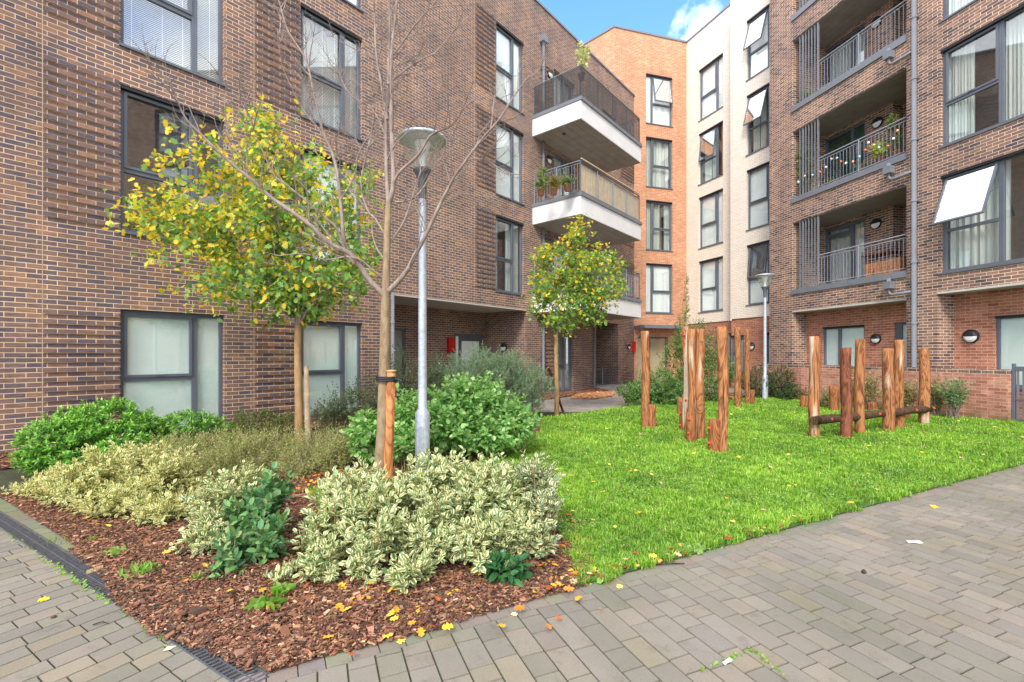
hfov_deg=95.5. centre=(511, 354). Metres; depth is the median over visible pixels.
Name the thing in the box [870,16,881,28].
wall lamp
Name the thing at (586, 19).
sky
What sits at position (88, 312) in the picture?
brown brick block
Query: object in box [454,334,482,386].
door
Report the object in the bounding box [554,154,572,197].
balcony door
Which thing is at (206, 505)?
variegated shrub
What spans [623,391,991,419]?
bark mulch
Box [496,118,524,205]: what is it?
window
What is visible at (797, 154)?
potted plant
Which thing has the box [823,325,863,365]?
window
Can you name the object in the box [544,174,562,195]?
potted plant
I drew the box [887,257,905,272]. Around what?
wooden crate
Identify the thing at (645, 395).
timber post
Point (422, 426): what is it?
street lamp
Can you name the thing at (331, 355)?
window
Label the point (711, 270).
window
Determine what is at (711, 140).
window
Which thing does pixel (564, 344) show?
window
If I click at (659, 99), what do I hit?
window
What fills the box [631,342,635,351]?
red box
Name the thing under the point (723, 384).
timber post
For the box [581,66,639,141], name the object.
privacy screen
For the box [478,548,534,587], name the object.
green shrub
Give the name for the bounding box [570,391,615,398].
wood chips
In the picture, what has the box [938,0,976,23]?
window
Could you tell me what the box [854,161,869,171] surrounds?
potted plant
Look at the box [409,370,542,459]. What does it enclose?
bright green shrub
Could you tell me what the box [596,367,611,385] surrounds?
side gate
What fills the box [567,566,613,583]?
weed
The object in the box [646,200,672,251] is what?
window
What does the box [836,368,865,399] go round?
wall plant
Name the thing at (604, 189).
bamboo screen
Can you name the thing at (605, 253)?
window
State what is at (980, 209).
window
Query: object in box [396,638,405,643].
fallen leaf
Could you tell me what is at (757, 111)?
window
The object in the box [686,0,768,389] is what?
cream brick block
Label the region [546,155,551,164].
wall lamp
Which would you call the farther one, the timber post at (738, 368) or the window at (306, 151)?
the timber post at (738, 368)
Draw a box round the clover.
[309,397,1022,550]
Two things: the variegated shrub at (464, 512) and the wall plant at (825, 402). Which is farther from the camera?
the wall plant at (825, 402)
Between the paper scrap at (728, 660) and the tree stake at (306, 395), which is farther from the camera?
the tree stake at (306, 395)
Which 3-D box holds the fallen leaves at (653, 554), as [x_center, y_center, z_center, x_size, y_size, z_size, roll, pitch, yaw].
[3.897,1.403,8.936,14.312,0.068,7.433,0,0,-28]
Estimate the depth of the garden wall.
10.71 m
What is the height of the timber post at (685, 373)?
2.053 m
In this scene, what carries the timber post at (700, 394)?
on the lawn at (864, 504)
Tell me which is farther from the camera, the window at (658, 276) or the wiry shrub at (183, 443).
the window at (658, 276)
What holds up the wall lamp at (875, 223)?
attached to the dark brick block at (941, 196)
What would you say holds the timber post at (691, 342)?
on the lawn at (864, 504)
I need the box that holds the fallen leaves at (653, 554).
[556,405,1023,557]
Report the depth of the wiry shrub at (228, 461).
5.74 m
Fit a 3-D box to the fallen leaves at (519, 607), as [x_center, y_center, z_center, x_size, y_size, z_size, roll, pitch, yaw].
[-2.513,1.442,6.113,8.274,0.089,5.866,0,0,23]
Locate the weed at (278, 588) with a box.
[269,579,296,596]
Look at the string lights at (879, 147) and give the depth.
13.64 m
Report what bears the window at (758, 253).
in the cream brick block at (727, 153)
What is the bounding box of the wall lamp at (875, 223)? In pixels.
[870,218,881,228]
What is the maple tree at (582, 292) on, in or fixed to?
on the ground at (569, 404)
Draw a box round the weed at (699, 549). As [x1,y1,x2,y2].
[681,542,705,554]
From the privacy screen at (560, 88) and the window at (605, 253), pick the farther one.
the window at (605, 253)
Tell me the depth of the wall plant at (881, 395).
11.65 m
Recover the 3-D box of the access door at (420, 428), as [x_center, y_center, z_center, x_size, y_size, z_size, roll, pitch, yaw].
[-1.074,1.020,5.491,0.056,0.340,0.006,0,0,0]
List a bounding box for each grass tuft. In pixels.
[25,536,69,547]
[118,560,160,579]
[183,571,202,581]
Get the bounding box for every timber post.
[641,331,650,426]
[682,326,688,431]
[687,329,695,415]
[695,329,705,439]
[717,327,728,452]
[734,327,741,407]
[744,329,749,403]
[808,336,820,437]
[840,348,852,437]
[853,339,865,432]
[882,349,894,430]
[894,340,904,427]
[918,348,930,423]
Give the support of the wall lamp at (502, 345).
attached to the brown brick block at (88, 312)
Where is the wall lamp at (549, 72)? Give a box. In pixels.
[547,69,552,78]
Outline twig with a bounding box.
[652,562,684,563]
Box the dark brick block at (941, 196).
[769,0,1023,418]
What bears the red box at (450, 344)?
attached to the brown brick block at (88, 312)
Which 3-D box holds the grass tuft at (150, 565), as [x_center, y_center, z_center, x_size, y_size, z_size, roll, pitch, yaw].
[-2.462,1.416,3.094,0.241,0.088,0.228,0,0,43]
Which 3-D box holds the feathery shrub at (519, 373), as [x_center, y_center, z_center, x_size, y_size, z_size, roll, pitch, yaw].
[-0.643,0.561,10.758,3.597,1.893,1.802,0,0,-18]
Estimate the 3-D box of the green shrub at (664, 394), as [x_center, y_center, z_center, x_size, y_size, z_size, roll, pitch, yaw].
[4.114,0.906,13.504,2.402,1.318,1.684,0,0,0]
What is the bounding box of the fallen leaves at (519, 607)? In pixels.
[63,426,603,654]
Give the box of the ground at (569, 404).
[402,384,744,411]
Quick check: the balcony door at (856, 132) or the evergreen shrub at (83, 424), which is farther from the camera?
the balcony door at (856, 132)
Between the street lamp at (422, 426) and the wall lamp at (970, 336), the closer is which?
the street lamp at (422, 426)
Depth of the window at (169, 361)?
8.49 m
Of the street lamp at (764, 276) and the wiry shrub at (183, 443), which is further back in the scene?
the street lamp at (764, 276)
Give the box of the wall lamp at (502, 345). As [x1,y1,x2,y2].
[500,343,506,350]
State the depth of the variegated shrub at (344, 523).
3.23 m
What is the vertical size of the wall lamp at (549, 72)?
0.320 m
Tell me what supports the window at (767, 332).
in the cream brick block at (727, 153)
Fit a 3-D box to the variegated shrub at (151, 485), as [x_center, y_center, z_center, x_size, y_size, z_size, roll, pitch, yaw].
[-3.656,1.171,4.621,2.048,0.630,1.237,0,0,19]
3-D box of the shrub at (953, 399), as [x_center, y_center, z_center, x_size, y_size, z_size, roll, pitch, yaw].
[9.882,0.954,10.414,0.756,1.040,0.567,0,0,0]
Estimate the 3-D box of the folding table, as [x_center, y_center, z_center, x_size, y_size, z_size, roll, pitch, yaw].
[10.967,-2.625,13.758,0.600,0.730,0.890,0,0,-13]
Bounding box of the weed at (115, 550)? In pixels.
[103,545,125,555]
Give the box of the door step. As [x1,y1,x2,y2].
[595,384,626,388]
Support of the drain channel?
on the paving
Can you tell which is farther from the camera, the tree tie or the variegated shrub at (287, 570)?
the tree tie
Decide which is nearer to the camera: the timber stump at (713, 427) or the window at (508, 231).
the timber stump at (713, 427)
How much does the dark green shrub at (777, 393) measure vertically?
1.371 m
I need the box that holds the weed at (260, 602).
[243,592,287,611]
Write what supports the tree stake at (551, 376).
on the ground at (569, 404)
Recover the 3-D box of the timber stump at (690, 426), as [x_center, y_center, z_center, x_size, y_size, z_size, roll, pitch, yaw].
[2.962,1.234,7.695,0.175,0.572,0.178,0,0,0]
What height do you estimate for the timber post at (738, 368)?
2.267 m
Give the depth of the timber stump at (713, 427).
6.83 m
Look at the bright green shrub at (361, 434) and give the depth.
5.85 m
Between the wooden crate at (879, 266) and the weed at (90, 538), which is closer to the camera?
the weed at (90, 538)
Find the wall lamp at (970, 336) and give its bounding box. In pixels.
[962,329,979,342]
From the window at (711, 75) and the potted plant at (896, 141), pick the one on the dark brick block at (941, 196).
the potted plant at (896, 141)
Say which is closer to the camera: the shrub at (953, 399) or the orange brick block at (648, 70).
the shrub at (953, 399)
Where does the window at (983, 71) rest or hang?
in the dark brick block at (941, 196)
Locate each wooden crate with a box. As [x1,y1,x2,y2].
[865,260,887,276]
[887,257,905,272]
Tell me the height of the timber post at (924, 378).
1.651 m
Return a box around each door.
[419,427,422,453]
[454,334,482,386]
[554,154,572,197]
[554,236,572,288]
[637,337,666,382]
[821,121,878,213]
[826,23,864,83]
[826,218,864,283]
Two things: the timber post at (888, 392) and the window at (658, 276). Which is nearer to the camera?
the timber post at (888, 392)
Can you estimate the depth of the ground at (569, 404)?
14.14 m
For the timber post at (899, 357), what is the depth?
9.23 m
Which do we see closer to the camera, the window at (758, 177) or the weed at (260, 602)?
the weed at (260, 602)
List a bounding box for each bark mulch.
[0,388,607,467]
[0,420,595,672]
[67,544,587,670]
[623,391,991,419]
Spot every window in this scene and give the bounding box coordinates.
[119,0,225,86]
[119,84,223,243]
[120,310,221,436]
[300,3,363,141]
[300,146,361,264]
[302,320,359,417]
[343,0,363,12]
[394,328,404,389]
[496,21,524,115]
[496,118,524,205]
[496,215,524,295]
[558,335,570,391]
[602,253,613,291]
[646,73,672,127]
[646,137,672,189]
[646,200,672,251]
[646,263,672,313]
[698,53,722,121]
[698,121,722,185]
[698,188,722,249]
[698,256,722,312]
[728,333,743,373]
[743,4,768,81]
[743,83,768,156]
[745,161,768,230]
[745,240,768,305]
[767,332,768,363]
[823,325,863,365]
[896,322,905,366]
[932,149,1023,274]
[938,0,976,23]
[938,4,1023,149]
[995,314,1023,389]
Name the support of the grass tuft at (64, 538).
on the bark mulch at (298, 638)
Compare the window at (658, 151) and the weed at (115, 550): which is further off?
the window at (658, 151)
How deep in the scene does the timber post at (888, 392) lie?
8.81 m
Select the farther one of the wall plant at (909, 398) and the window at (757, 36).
the window at (757, 36)
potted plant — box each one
[534,165,551,196]
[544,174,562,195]
[560,172,576,191]
[574,40,591,67]
[795,145,816,192]
[801,88,812,99]
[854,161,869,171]
[868,139,891,163]
[884,113,902,157]
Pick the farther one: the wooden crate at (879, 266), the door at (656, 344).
the door at (656, 344)
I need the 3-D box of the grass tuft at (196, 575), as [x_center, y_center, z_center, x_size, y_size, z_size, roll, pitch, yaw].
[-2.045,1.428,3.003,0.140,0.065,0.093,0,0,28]
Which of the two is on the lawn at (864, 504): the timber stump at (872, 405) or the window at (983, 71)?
the timber stump at (872, 405)
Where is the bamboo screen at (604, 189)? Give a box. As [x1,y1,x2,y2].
[581,158,639,218]
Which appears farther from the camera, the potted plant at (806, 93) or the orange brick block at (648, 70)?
the orange brick block at (648, 70)
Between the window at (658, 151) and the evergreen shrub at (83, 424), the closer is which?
the evergreen shrub at (83, 424)
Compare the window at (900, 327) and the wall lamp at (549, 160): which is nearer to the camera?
the window at (900, 327)
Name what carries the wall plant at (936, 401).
on the lawn at (864, 504)
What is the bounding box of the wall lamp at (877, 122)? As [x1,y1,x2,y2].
[871,116,882,128]
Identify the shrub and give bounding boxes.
[1,463,82,502]
[4,396,179,475]
[34,439,217,527]
[133,424,251,471]
[140,408,236,448]
[169,458,271,557]
[192,417,313,478]
[201,461,296,580]
[225,405,304,442]
[262,417,356,480]
[262,556,305,582]
[290,458,420,589]
[310,344,450,435]
[339,382,435,471]
[382,445,549,594]
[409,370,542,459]
[410,339,557,415]
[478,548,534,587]
[506,449,566,561]
[615,364,682,405]
[656,307,744,401]
[731,363,807,399]
[934,376,974,418]
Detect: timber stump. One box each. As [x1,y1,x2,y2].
[649,404,656,428]
[677,398,682,413]
[679,405,681,429]
[686,412,695,441]
[707,419,719,452]
[750,390,754,403]
[800,396,807,406]
[829,386,839,410]
[867,402,877,410]
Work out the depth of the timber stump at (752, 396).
13.61 m
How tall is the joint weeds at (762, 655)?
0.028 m
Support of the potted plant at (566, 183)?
on the brown brick block at (88, 312)
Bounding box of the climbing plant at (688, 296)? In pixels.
[680,274,710,367]
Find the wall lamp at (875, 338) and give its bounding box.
[870,334,881,343]
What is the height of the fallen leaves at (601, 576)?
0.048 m
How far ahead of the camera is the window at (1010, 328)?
10.83 m
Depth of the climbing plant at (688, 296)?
16.45 m
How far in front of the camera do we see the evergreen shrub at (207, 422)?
6.92 m
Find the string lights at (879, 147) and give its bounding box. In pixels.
[797,129,898,182]
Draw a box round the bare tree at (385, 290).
[129,0,555,486]
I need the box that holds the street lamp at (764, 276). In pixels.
[755,273,774,398]
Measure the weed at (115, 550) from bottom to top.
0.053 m
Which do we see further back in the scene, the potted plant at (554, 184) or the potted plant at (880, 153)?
the potted plant at (554, 184)
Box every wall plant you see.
[806,383,840,405]
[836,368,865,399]
[852,364,881,409]
[875,389,906,403]
[904,374,918,406]
[930,373,948,415]
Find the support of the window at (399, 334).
in the brown brick block at (88, 312)
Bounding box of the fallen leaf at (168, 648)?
[163,646,175,650]
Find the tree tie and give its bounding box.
[376,375,403,382]
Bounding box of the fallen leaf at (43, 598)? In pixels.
[37,596,49,601]
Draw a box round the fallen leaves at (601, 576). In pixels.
[548,515,802,584]
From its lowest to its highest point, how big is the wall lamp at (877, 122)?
0.338 m
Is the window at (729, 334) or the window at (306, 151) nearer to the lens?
the window at (306, 151)
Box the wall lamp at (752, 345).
[750,342,754,349]
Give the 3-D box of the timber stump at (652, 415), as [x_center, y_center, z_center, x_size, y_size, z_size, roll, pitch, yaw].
[2.788,1.257,9.270,0.167,0.525,0.163,0,0,-43]
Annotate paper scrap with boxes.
[723,657,731,664]
[906,540,922,542]
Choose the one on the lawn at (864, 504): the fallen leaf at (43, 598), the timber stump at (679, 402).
the timber stump at (679, 402)
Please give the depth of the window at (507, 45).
15.81 m
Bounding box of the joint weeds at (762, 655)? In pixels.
[0,464,1022,676]
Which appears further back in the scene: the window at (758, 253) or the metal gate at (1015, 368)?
the window at (758, 253)
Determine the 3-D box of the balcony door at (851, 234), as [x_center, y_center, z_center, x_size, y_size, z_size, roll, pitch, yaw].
[11.322,-3.238,15.711,0.268,2.336,1.477,0,0,-13]
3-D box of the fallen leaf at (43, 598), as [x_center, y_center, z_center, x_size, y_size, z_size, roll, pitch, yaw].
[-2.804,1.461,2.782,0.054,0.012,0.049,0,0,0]
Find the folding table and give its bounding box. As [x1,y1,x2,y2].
[861,250,905,263]
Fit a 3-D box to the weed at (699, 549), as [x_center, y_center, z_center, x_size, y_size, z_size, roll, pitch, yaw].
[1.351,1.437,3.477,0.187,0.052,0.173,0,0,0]
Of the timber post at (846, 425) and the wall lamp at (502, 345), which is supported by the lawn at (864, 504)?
the timber post at (846, 425)
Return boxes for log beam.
[810,406,935,424]
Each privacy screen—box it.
[534,66,579,113]
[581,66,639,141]
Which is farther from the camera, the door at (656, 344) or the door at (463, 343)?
the door at (656, 344)
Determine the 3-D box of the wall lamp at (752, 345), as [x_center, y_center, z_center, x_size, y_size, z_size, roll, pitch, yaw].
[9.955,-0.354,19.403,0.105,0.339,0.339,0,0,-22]
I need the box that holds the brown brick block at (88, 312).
[0,0,641,453]
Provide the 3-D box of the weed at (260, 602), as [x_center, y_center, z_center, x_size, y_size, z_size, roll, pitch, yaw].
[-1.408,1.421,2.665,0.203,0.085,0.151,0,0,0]
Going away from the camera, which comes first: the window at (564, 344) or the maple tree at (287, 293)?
the maple tree at (287, 293)
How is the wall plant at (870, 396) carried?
on the lawn at (864, 504)
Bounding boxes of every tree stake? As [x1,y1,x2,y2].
[304,366,310,446]
[383,370,395,480]
[547,367,563,411]
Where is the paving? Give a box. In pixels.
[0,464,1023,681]
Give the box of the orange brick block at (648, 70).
[584,25,686,383]
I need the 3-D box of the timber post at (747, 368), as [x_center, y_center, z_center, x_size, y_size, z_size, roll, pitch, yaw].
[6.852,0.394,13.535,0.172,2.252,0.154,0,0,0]
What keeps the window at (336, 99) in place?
in the brown brick block at (88, 312)
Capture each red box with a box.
[447,337,454,351]
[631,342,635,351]
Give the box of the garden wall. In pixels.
[756,363,1011,420]
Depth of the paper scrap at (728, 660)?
2.22 m
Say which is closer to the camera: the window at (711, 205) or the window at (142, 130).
the window at (142, 130)
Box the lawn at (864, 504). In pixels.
[315,405,1023,584]
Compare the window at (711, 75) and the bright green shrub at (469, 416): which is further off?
the window at (711, 75)
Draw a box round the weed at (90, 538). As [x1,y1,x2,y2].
[83,534,101,540]
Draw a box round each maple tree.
[101,95,390,445]
[517,213,629,414]
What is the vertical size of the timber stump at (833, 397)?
0.727 m
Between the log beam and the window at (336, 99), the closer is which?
the log beam
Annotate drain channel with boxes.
[0,511,268,681]
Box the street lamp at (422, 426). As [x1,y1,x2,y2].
[398,127,446,471]
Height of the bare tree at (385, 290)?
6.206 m
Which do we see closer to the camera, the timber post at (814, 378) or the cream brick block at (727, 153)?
the timber post at (814, 378)
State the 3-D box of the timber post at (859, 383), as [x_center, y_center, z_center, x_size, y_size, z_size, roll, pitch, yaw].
[6.389,0.616,8.546,0.192,1.808,0.172,0,0,0]
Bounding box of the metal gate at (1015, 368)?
[1012,364,1023,420]
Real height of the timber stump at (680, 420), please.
0.557 m
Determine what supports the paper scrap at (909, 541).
on the paving
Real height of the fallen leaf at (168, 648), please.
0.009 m
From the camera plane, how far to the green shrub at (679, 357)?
14.44 m
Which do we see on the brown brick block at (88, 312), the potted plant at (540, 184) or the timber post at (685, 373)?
the potted plant at (540, 184)
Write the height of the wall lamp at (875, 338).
0.298 m
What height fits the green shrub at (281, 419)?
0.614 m
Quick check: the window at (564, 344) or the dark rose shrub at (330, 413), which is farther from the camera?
the window at (564, 344)
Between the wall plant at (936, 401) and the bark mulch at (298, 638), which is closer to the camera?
the bark mulch at (298, 638)
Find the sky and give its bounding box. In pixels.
[539,0,729,42]
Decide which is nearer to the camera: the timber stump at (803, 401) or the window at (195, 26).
the window at (195, 26)
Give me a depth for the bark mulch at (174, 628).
2.59 m
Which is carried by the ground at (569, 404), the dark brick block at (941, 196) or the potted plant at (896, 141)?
the dark brick block at (941, 196)

